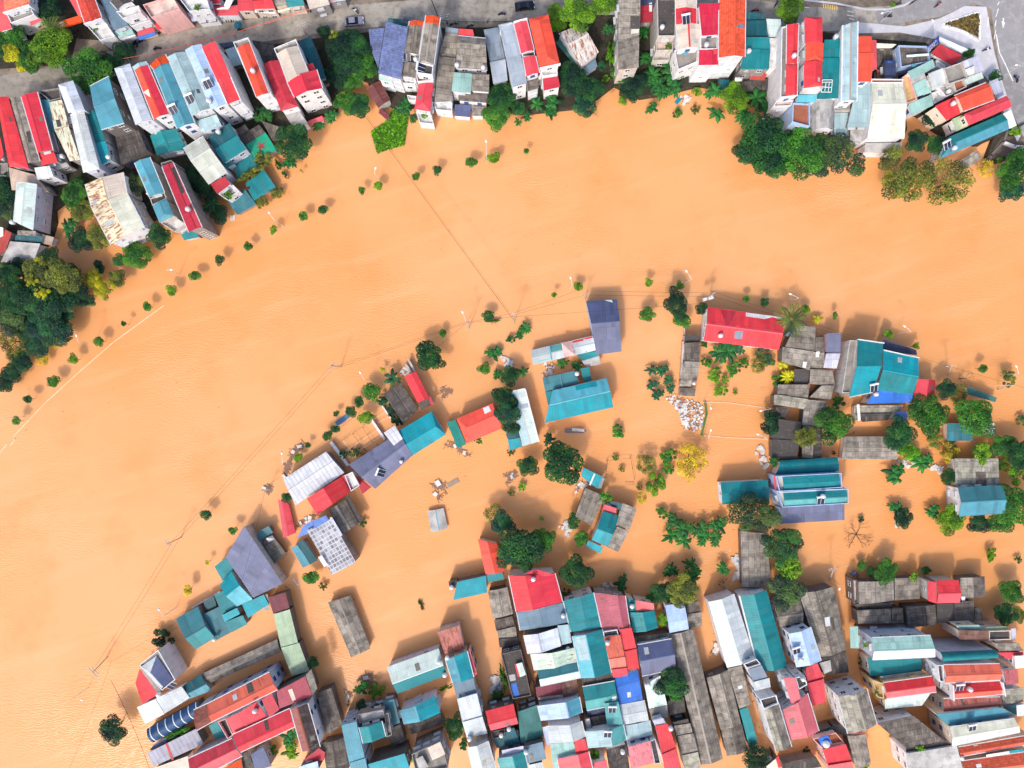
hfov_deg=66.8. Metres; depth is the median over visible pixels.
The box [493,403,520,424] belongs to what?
tree
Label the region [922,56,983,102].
house
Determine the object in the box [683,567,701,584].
banana plant
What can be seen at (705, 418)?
garden wall
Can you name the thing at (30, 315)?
tree
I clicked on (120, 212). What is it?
townhouse
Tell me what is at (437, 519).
shed
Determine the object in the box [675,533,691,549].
banana plant
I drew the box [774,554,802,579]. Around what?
round tree
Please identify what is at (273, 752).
shrub
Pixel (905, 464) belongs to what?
floating rubbish
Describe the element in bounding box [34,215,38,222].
window
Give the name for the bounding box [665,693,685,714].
shed
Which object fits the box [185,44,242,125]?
townhouse
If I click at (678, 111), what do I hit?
shrub
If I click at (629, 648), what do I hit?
townhouse
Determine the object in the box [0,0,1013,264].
ground
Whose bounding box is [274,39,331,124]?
townhouse
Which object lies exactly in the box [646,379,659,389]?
banana plant
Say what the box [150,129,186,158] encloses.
house
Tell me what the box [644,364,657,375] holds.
banana plant
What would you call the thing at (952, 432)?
shed
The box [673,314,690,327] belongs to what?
round tree
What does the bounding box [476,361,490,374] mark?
round tree
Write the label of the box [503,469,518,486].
drift wood
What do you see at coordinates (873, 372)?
house
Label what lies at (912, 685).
townhouse
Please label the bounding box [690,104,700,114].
shrub
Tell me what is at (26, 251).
house
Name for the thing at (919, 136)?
tree
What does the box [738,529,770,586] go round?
shed
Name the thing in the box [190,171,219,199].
tree
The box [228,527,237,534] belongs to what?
round tree
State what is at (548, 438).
banana plant
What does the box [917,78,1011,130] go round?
villa
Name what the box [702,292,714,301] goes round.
utility pole
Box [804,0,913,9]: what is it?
kerb line
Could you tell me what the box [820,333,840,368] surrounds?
shed
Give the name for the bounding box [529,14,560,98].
townhouse
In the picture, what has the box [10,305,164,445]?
flood wall
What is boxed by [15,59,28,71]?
tree
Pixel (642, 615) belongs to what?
house
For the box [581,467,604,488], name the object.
shed
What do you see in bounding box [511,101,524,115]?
round tree
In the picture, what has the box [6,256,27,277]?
tree
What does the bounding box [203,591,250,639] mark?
house
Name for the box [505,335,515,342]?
shrub
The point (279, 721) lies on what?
house
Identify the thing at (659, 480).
shrub
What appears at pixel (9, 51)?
tree
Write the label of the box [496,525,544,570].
tree
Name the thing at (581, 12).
tree
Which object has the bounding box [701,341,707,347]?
shrub
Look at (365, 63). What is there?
tree
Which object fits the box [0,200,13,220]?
tree
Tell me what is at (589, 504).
house
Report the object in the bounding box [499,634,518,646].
shed
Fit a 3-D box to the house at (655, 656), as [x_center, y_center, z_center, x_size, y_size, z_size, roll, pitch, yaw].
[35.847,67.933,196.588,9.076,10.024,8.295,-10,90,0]
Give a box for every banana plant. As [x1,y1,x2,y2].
[61,218,78,239]
[203,193,220,214]
[279,729,296,745]
[280,740,299,759]
[282,155,297,168]
[312,122,325,130]
[324,109,339,123]
[353,681,368,693]
[384,368,400,386]
[394,96,411,116]
[484,346,502,361]
[493,368,502,379]
[514,117,521,126]
[515,331,523,339]
[517,321,530,335]
[519,366,528,376]
[520,111,530,121]
[529,96,544,111]
[543,109,557,120]
[543,432,555,446]
[545,94,562,110]
[556,358,569,368]
[570,360,582,371]
[601,22,614,34]
[613,573,627,592]
[639,26,649,38]
[639,51,651,64]
[643,64,661,87]
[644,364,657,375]
[645,101,657,113]
[645,589,656,602]
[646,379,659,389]
[647,76,665,95]
[651,389,664,399]
[653,86,672,101]
[656,364,668,377]
[661,60,683,81]
[661,528,678,543]
[662,562,679,576]
[663,374,673,385]
[665,383,675,393]
[665,511,681,528]
[666,79,683,97]
[671,518,694,537]
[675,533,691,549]
[681,557,697,569]
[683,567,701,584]
[691,519,708,537]
[696,531,708,546]
[703,82,721,100]
[706,107,724,123]
[707,515,726,533]
[708,343,736,364]
[708,530,721,547]
[716,561,729,575]
[730,344,745,355]
[734,107,751,126]
[746,87,765,111]
[758,99,767,113]
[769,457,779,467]
[778,361,792,369]
[780,368,795,384]
[812,314,822,323]
[880,462,904,484]
[886,501,902,514]
[909,452,933,472]
[923,504,939,519]
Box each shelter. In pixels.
[147,697,204,741]
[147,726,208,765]
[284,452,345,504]
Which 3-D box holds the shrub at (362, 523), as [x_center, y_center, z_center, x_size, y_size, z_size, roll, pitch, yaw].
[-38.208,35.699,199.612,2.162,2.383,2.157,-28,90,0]
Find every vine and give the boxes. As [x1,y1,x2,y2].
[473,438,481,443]
[605,41,614,65]
[610,67,620,83]
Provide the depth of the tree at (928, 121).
195.95 m
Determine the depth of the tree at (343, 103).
195.19 m
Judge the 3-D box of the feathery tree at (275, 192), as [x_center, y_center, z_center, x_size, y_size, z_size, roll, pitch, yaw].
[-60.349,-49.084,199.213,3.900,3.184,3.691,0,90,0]
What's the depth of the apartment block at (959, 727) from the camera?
190.01 m
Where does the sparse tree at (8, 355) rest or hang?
on the water
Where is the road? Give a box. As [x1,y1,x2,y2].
[0,0,904,97]
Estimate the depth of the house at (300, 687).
191.73 m
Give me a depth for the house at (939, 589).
193.50 m
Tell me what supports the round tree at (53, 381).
in the water
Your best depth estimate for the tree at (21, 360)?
195.87 m
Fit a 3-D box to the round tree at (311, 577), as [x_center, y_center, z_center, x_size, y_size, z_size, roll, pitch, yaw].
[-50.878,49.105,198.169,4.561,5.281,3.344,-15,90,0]
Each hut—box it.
[366,80,390,110]
[379,108,388,119]
[912,379,934,401]
[957,150,981,168]
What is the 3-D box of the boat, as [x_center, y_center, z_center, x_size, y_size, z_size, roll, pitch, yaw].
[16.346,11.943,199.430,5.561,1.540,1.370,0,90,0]
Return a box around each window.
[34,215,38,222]
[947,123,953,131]
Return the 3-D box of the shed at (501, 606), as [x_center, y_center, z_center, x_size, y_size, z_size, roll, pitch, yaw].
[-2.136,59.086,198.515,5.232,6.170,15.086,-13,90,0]
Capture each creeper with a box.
[235,165,259,182]
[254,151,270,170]
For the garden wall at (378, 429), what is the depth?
198.70 m
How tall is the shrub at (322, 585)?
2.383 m
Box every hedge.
[163,725,189,738]
[494,663,507,691]
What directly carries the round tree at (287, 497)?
on the water
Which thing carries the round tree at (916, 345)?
in the water
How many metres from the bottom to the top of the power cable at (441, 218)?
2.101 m
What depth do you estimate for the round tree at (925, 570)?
197.01 m
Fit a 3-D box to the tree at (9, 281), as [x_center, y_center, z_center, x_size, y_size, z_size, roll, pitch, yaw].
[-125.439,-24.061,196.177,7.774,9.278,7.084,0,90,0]
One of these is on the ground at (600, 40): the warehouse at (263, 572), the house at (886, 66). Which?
the house at (886, 66)
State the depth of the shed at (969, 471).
195.77 m
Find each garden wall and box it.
[192,590,221,607]
[330,441,349,465]
[370,419,386,439]
[505,579,522,633]
[521,645,537,697]
[679,341,683,377]
[701,403,707,435]
[703,435,761,438]
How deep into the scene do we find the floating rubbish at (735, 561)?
199.65 m
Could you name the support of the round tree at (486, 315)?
in the water
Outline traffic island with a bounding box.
[942,11,980,41]
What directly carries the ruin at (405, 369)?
in the water
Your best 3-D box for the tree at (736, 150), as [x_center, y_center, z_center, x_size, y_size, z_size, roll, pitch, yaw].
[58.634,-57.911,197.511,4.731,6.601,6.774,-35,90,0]
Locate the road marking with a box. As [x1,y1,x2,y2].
[996,34,1012,80]
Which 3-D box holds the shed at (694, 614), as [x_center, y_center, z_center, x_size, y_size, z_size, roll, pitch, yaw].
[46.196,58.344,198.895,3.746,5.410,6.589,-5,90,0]
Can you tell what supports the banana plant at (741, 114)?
in the water
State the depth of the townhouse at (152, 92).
186.68 m
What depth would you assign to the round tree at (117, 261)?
196.59 m
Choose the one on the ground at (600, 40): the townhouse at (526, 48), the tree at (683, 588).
the townhouse at (526, 48)
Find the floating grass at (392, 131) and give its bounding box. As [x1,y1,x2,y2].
[371,108,408,153]
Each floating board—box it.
[335,414,349,425]
[447,478,459,487]
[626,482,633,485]
[675,96,682,103]
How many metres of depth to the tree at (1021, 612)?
195.54 m
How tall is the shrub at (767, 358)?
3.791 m
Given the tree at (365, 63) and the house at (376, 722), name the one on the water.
the house at (376, 722)
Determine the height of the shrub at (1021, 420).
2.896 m
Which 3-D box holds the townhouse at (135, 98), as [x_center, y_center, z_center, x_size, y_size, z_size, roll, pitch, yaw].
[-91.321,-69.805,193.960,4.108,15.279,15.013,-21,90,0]
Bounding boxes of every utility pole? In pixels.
[88,657,107,676]
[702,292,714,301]
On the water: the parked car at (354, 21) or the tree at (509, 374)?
the tree at (509, 374)
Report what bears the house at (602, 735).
on the water
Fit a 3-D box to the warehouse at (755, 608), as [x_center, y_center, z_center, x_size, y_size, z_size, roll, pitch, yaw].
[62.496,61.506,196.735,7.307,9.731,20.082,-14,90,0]
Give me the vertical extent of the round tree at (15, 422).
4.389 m
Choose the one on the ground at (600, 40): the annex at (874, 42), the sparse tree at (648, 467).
the annex at (874, 42)
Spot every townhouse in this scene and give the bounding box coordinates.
[58,80,116,177]
[70,0,122,49]
[85,172,156,247]
[86,76,145,171]
[114,63,169,133]
[133,61,183,131]
[134,157,201,240]
[143,0,194,34]
[149,54,208,139]
[161,160,218,239]
[167,52,226,135]
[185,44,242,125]
[202,41,253,120]
[233,37,279,111]
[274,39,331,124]
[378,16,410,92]
[401,20,423,103]
[414,15,442,129]
[498,22,526,99]
[513,18,540,99]
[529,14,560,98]
[601,628,627,677]
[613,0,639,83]
[618,628,638,670]
[647,706,680,767]
[650,0,675,66]
[669,0,699,79]
[742,655,770,690]
[748,683,791,750]
[762,23,798,119]
[773,662,818,739]
[777,622,821,666]
[779,17,824,132]
[811,729,852,767]
[834,21,858,109]
[850,623,934,659]
[858,36,873,87]
[859,669,936,698]
[872,693,929,708]
[921,656,1002,683]
[928,686,1001,710]
[930,675,1005,700]
[932,637,998,661]
[957,729,1023,756]
[959,746,1023,767]
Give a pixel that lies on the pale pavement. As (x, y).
(988, 61)
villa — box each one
[0,0,48,40]
[110,0,159,39]
[700,307,782,349]
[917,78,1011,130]
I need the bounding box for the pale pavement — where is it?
[858,6,1020,140]
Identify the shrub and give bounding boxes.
[24,273,38,286]
[34,286,50,299]
[151,628,175,646]
[193,4,201,10]
[223,190,233,199]
[252,106,272,122]
[269,744,278,755]
[275,159,282,169]
[318,582,327,590]
[328,30,341,40]
[339,450,348,458]
[348,447,359,456]
[358,519,366,526]
[368,681,385,699]
[376,396,389,406]
[387,404,398,419]
[391,415,402,425]
[459,737,469,750]
[491,690,503,700]
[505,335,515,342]
[507,449,515,456]
[507,489,514,495]
[518,482,525,491]
[562,588,570,598]
[599,491,612,503]
[602,74,609,81]
[612,424,623,437]
[618,96,626,105]
[645,472,665,496]
[655,507,667,518]
[659,449,677,464]
[661,463,674,474]
[665,42,671,49]
[672,107,682,117]
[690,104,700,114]
[691,87,701,96]
[700,358,712,366]
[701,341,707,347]
[707,366,721,383]
[713,385,728,396]
[721,375,728,383]
[726,361,741,376]
[739,358,748,367]
[746,748,766,767]
[754,348,775,366]
[771,373,784,385]
[832,397,845,409]
[907,572,918,582]
[915,745,925,751]
[926,430,943,447]
[936,441,960,464]
[986,548,995,562]
[999,458,1008,471]
[1002,370,1016,387]
[1008,464,1023,486]
[1009,125,1021,135]
[1014,556,1021,563]
[1016,415,1023,425]
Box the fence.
[332,404,387,450]
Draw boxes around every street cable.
[117,46,182,59]
[184,0,334,45]
[441,20,512,21]
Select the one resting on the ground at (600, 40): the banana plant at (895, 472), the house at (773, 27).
the house at (773, 27)
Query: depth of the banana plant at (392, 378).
196.78 m
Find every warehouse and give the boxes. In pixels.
[215,523,287,605]
[387,643,446,693]
[508,567,562,611]
[511,388,538,445]
[545,378,612,422]
[668,627,722,764]
[704,588,753,667]
[733,587,786,670]
[796,583,845,656]
[854,79,906,157]
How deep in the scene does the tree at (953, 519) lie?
195.84 m
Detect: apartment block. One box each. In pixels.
[689,3,719,82]
[708,0,745,78]
[873,704,961,767]
[923,698,1019,746]
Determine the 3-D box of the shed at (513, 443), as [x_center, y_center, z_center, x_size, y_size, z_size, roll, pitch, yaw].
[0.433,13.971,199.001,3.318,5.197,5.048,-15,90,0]
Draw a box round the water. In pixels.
[0,81,1023,767]
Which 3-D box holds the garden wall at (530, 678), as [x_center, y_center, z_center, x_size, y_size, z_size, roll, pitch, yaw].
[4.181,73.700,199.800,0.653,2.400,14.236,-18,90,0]
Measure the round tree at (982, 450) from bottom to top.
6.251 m
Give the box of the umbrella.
[234,21,241,28]
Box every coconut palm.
[36,16,69,44]
[773,303,806,337]
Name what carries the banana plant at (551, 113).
in the water
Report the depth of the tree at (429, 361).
194.41 m
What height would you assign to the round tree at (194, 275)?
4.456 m
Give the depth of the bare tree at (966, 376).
197.07 m
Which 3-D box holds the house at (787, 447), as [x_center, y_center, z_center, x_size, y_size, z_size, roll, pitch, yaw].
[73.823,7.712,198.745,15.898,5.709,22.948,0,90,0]
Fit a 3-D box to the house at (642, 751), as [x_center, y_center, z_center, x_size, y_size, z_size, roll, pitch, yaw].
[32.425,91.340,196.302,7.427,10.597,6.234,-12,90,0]
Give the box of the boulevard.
[875,0,1023,136]
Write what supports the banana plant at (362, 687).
on the water
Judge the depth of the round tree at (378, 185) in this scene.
196.67 m
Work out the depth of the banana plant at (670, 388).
198.26 m
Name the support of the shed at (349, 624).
in the water
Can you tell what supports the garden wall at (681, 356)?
in the water
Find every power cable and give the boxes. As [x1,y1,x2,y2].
[111,681,148,765]
[176,368,328,536]
[184,369,332,532]
[363,113,512,318]
[365,113,514,318]
[516,303,700,316]
[614,291,707,292]
[714,296,922,359]
[728,296,921,357]
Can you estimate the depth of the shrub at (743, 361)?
198.46 m
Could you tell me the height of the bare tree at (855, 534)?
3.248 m
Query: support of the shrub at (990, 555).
on the water
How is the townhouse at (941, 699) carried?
on the water
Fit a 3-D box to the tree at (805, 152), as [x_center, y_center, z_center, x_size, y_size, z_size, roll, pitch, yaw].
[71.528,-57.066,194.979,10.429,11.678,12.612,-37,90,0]
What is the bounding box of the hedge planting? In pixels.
[945,13,979,37]
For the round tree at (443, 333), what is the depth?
197.32 m
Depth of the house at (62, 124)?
191.46 m
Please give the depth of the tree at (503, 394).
194.41 m
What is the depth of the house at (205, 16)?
192.07 m
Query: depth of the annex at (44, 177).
193.77 m
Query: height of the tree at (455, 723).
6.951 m
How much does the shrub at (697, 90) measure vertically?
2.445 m
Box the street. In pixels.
[0,0,1023,141]
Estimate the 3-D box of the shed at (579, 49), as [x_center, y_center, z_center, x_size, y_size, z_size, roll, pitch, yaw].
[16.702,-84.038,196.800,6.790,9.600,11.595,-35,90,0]
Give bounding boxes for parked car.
[344,16,363,26]
[515,1,534,11]
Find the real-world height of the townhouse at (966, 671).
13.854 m
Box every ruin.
[399,359,415,375]
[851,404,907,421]
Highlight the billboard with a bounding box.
[927,36,938,51]
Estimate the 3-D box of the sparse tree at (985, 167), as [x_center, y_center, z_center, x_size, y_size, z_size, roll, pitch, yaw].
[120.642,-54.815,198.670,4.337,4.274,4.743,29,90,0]
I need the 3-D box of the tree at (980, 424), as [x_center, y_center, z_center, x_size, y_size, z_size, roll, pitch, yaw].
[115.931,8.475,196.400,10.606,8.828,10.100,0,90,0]
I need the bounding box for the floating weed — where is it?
[438,683,451,690]
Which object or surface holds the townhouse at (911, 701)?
on the water
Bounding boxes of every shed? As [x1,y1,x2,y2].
[155,749,193,767]
[183,671,214,698]
[202,638,281,682]
[219,42,243,69]
[227,189,255,214]
[234,154,259,181]
[236,121,284,143]
[242,592,270,617]
[245,170,275,199]
[246,132,278,159]
[251,739,275,767]
[252,40,279,62]
[258,525,286,562]
[278,500,295,537]
[299,740,324,767]
[328,595,369,656]
[407,710,444,733]
[427,508,447,531]
[438,620,464,653]
[488,585,519,647]
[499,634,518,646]
[506,431,521,449]
[531,336,595,364]
[535,678,577,699]
[556,26,597,74]
[577,351,599,366]
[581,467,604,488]
[582,708,606,730]
[586,299,621,354]
[633,627,669,643]
[639,0,652,26]
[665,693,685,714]
[678,334,699,395]
[685,598,701,626]
[717,479,768,504]
[718,72,767,91]
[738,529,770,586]
[763,747,821,767]
[771,457,838,474]
[817,651,848,674]
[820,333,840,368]
[826,104,849,138]
[837,436,896,460]
[942,423,994,440]
[946,458,998,485]
[952,574,984,620]
[963,386,996,401]
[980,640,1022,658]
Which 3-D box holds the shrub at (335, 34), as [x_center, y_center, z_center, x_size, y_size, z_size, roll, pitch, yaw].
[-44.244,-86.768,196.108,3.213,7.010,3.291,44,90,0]
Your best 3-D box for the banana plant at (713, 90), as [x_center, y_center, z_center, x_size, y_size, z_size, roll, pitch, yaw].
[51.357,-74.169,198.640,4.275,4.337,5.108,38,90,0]
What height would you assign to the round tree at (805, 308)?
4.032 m
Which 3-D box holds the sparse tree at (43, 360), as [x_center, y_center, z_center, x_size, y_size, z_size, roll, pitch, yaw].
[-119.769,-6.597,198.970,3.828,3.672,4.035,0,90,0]
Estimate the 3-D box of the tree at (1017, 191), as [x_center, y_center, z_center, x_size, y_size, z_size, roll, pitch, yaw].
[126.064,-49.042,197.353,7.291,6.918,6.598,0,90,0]
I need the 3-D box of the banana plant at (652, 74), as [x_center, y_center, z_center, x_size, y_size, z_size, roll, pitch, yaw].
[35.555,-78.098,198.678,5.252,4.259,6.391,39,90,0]
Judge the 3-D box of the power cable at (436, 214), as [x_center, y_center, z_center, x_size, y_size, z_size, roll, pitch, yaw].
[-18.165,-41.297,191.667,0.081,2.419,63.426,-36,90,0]
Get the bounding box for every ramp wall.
[988,130,1008,159]
[1003,141,1023,148]
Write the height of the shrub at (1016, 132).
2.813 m
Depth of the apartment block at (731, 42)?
184.75 m
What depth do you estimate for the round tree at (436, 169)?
196.64 m
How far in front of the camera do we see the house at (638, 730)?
192.83 m
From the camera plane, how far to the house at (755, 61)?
190.75 m
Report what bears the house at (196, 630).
on the water
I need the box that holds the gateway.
[58,16,82,35]
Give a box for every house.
[0,96,35,174]
[0,137,16,176]
[0,227,15,255]
[1,234,59,261]
[9,97,44,166]
[9,182,52,235]
[21,92,76,173]
[39,88,81,165]
[42,100,65,153]
[115,130,153,169]
[135,642,189,723]
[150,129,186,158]
[176,604,216,648]
[181,0,221,26]
[183,136,242,202]
[188,736,242,767]
[193,661,286,730]
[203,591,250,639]
[208,123,253,172]
[209,682,282,738]
[225,746,255,767]
[232,702,296,752]
[263,60,311,129]
[268,589,309,681]
[277,667,318,708]
[290,690,326,751]
[291,515,359,574]
[307,471,370,514]
[316,682,350,767]
[329,496,362,533]
[341,708,372,767]
[349,426,411,488]
[358,697,393,743]
[368,739,411,767]
[384,383,417,421]
[399,411,445,454]
[400,687,441,723]
[405,372,433,409]
[412,726,450,767]
[434,27,488,120]
[445,643,476,698]
[447,403,502,447]
[448,572,503,599]
[457,683,486,741]
[467,727,495,767]
[478,537,504,574]
[484,27,507,88]
[485,694,517,738]
[492,696,543,747]
[497,739,528,767]
[501,641,530,698]
[516,602,567,629]
[523,623,571,653]
[524,737,545,767]
[530,640,576,669]
[537,661,579,686]
[537,693,582,720]
[542,714,587,767]
[543,367,590,405]
[557,751,592,767]
[563,586,600,631]
[572,628,611,677]
[575,487,602,524]
[581,673,622,725]
[585,717,626,747]
[586,501,636,552]
[590,742,629,767]
[592,586,630,630]
[614,666,642,704]
[617,695,648,724]
[622,720,652,738]
[624,592,657,632]
[625,732,660,767]
[636,637,675,676]
[641,673,667,719]
[662,600,688,632]
[670,713,700,767]
[703,665,747,755]
[723,662,757,745]
[733,12,769,80]
[765,19,780,77]
[766,472,847,523]
[768,369,834,459]
[769,598,802,626]
[777,326,824,369]
[803,99,833,138]
[811,34,839,100]
[824,674,876,733]
[833,339,919,403]
[842,82,870,145]
[842,732,870,767]
[845,575,919,603]
[850,601,903,622]
[858,651,929,679]
[872,43,897,78]
[892,45,929,74]
[899,601,953,626]
[900,74,917,105]
[906,60,934,119]
[916,575,960,602]
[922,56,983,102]
[927,85,956,104]
[928,110,1015,163]
[940,620,1015,640]
[945,484,1006,516]
[989,658,1022,704]
[998,654,1023,715]
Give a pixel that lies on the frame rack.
(825, 87)
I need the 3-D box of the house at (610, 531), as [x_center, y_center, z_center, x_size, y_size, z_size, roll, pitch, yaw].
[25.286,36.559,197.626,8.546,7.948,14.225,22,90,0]
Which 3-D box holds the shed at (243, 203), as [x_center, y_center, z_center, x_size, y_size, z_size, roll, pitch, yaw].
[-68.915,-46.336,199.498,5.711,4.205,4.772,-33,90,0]
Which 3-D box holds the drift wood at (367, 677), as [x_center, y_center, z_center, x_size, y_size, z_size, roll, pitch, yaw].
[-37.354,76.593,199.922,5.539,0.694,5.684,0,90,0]
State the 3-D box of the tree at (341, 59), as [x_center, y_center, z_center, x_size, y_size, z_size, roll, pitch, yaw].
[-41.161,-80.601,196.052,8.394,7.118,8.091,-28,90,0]
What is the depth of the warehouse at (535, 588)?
191.21 m
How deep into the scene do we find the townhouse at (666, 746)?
190.79 m
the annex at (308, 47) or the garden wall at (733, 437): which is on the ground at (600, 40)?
the annex at (308, 47)
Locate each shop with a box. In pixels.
[101,0,138,43]
[210,0,242,21]
[237,0,257,18]
[253,0,279,17]
[273,0,290,13]
[286,0,307,14]
[307,0,332,17]
[328,0,347,8]
[926,37,967,74]
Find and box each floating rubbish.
[344,689,352,705]
[489,674,502,693]
[499,355,513,366]
[541,361,554,375]
[558,520,571,537]
[573,479,588,493]
[601,581,613,587]
[665,393,704,431]
[679,94,691,104]
[709,641,718,655]
[730,554,738,580]
[754,444,769,469]
[851,569,859,577]
[891,459,915,468]
[929,462,943,474]
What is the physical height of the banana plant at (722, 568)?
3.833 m
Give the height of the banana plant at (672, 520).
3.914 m
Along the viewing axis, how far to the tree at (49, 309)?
192.31 m
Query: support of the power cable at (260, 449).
attached to the utility pole
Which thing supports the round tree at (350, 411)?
in the water
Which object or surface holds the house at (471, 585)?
on the water
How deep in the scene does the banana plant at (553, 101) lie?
196.96 m
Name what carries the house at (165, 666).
on the water
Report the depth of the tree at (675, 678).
191.53 m
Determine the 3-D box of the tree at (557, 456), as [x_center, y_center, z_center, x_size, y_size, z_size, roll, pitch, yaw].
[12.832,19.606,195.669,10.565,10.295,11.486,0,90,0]
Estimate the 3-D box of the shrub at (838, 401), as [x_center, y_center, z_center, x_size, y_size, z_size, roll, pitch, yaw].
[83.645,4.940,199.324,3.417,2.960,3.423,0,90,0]
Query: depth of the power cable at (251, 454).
192.12 m
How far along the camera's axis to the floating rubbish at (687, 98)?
199.70 m
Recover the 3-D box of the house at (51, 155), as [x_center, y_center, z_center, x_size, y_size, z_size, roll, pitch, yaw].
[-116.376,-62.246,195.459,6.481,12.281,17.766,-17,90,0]
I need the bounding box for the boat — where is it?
[565,428,585,432]
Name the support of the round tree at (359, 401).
on the water
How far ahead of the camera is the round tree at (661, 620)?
195.51 m
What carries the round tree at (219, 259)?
in the water
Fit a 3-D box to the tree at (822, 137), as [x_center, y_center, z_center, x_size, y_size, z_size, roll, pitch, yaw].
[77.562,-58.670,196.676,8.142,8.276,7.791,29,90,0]
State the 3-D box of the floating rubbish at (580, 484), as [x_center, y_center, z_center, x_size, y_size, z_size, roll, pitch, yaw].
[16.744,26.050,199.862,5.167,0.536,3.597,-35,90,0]
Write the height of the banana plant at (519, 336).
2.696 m
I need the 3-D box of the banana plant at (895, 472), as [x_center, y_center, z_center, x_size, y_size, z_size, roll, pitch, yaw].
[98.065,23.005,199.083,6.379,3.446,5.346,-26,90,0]
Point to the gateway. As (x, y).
(75, 20)
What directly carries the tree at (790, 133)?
on the water
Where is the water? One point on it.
(102, 501)
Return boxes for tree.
[0,25,25,50]
[0,42,5,57]
[0,172,10,184]
[0,177,15,206]
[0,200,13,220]
[0,263,21,278]
[0,273,19,298]
[0,299,28,337]
[0,330,26,358]
[0,363,22,382]
[0,373,13,391]
[1,279,42,314]
[2,43,19,61]
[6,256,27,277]
[6,345,20,362]
[9,350,32,372]
[11,416,23,424]
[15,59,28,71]
[15,316,32,340]
[17,40,44,73]
[21,256,50,286]
[21,311,35,325]
[22,336,48,357]
[22,395,32,402]
[25,27,72,69]
[25,316,66,337]
[28,315,73,346]
[32,281,77,329]
[36,351,49,364]
[37,0,63,22]
[38,246,58,269]
[44,256,82,294]
[46,375,59,386]
[60,176,86,210]
[61,47,113,94]
[62,310,74,322]
[64,279,89,301]
[67,352,79,363]
[68,226,92,252]
[69,262,85,275]
[70,198,93,221]
[75,294,95,306]
[82,267,102,289]
[86,224,109,250]
[93,259,104,273]
[93,279,116,300]
[93,336,103,346]
[98,51,124,73]
[98,713,127,746]
[107,269,125,286]
[111,253,125,266]
[112,42,136,61]
[122,241,152,268]
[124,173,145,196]
[143,301,152,310]
[146,222,170,250]
[165,284,176,295]
[183,584,191,595]
[184,165,199,182]
[188,271,200,279]
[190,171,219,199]
[199,510,211,520]
[210,205,227,224]
[215,255,224,266]
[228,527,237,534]
[243,241,252,250]
[255,196,268,208]
[269,225,276,234]
[270,187,282,198]
[274,123,312,159]
[281,493,291,500]
[293,453,302,462]
[298,211,307,220]
[302,571,319,583]
[307,656,318,667]
[316,25,329,39]
[317,205,328,214]
[322,430,332,440]
[323,63,345,89]
[325,28,360,55]
[328,48,361,81]
[330,425,339,432]
[332,90,358,115]
[341,74,362,93]
[343,29,372,55]
[345,406,356,417]
[347,92,369,118]
[348,52,378,81]
[354,396,363,407]
[355,699,366,710]
[356,411,373,423]
[358,186,364,194]
[362,382,380,401]
[373,181,382,189]
[409,113,417,122]
[412,172,419,179]
[415,339,446,370]
[432,166,441,175]
[438,329,446,337]
[443,711,464,740]
[465,157,477,167]
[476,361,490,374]
[481,103,510,132]
[481,310,494,321]
[483,503,500,523]
[485,152,499,163]
[487,82,516,110]
[490,508,515,533]
[491,386,518,407]
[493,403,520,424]
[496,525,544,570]
[500,365,518,386]
[501,421,520,434]
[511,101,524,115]
[516,456,539,476]
[519,558,533,571]
[532,528,555,552]
[543,440,584,485]
[547,2,561,19]
[550,17,566,31]
[558,60,585,96]
[558,553,594,588]
[559,0,595,33]
[567,75,605,100]
[567,512,580,529]
[572,94,596,117]
[573,281,582,290]
[574,530,588,546]
[590,749,599,758]
[591,0,617,16]
[598,61,606,70]
[619,73,647,98]
[627,94,637,102]
[636,454,655,474]
[637,491,646,504]
[638,306,656,321]
[645,277,652,286]
[650,582,673,602]
[652,666,689,696]
[657,613,667,626]
[663,286,687,320]
[666,572,698,608]
[668,690,681,701]
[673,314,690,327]
[674,442,707,481]
[676,281,684,289]
[695,302,707,314]
[719,80,748,114]
[721,491,782,531]
[731,144,753,164]
[737,112,786,171]
[741,740,769,767]
[742,296,749,301]
[749,140,788,178]
[750,357,766,373]
[759,528,803,566]
[760,298,768,307]
[760,409,781,435]
[766,157,792,175]
[767,574,807,612]
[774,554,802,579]
[775,0,803,24]
[779,127,826,180]
[780,129,796,138]
[792,425,817,445]
[795,429,817,447]
[801,304,810,313]
[805,157,828,176]
[811,132,865,177]
[811,133,832,166]
[813,406,854,445]
[833,311,837,319]
[843,519,873,547]
[857,560,866,571]
[866,565,875,577]
[873,557,898,585]
[877,145,934,201]
[883,414,917,450]
[884,330,893,338]
[893,507,913,528]
[897,443,920,460]
[905,129,928,151]
[907,393,950,438]
[913,342,919,348]
[920,566,931,574]
[922,106,939,128]
[924,157,975,205]
[927,135,944,155]
[935,378,955,400]
[935,503,966,536]
[940,468,954,484]
[949,383,967,401]
[953,398,995,437]
[959,370,973,386]
[961,48,974,58]
[966,515,990,532]
[972,442,991,465]
[975,364,987,372]
[976,158,993,177]
[987,514,1014,532]
[988,69,1003,80]
[990,435,1017,457]
[994,603,1018,626]
[995,146,1023,193]
[996,157,1002,163]
[997,179,1023,201]
[997,483,1023,526]
[998,580,1023,603]
[1004,440,1023,470]
[1014,606,1023,623]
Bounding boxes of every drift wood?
[262,483,272,495]
[281,439,304,477]
[297,514,318,527]
[356,670,376,690]
[429,479,446,502]
[437,385,452,398]
[443,440,472,456]
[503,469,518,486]
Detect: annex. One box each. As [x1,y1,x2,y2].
[9,166,67,195]
[298,36,329,86]
[369,28,384,66]
[383,692,406,745]
[798,663,825,705]
[817,718,846,735]
[872,40,876,70]
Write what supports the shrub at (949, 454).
in the water
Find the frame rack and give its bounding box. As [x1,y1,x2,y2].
[821,79,832,92]

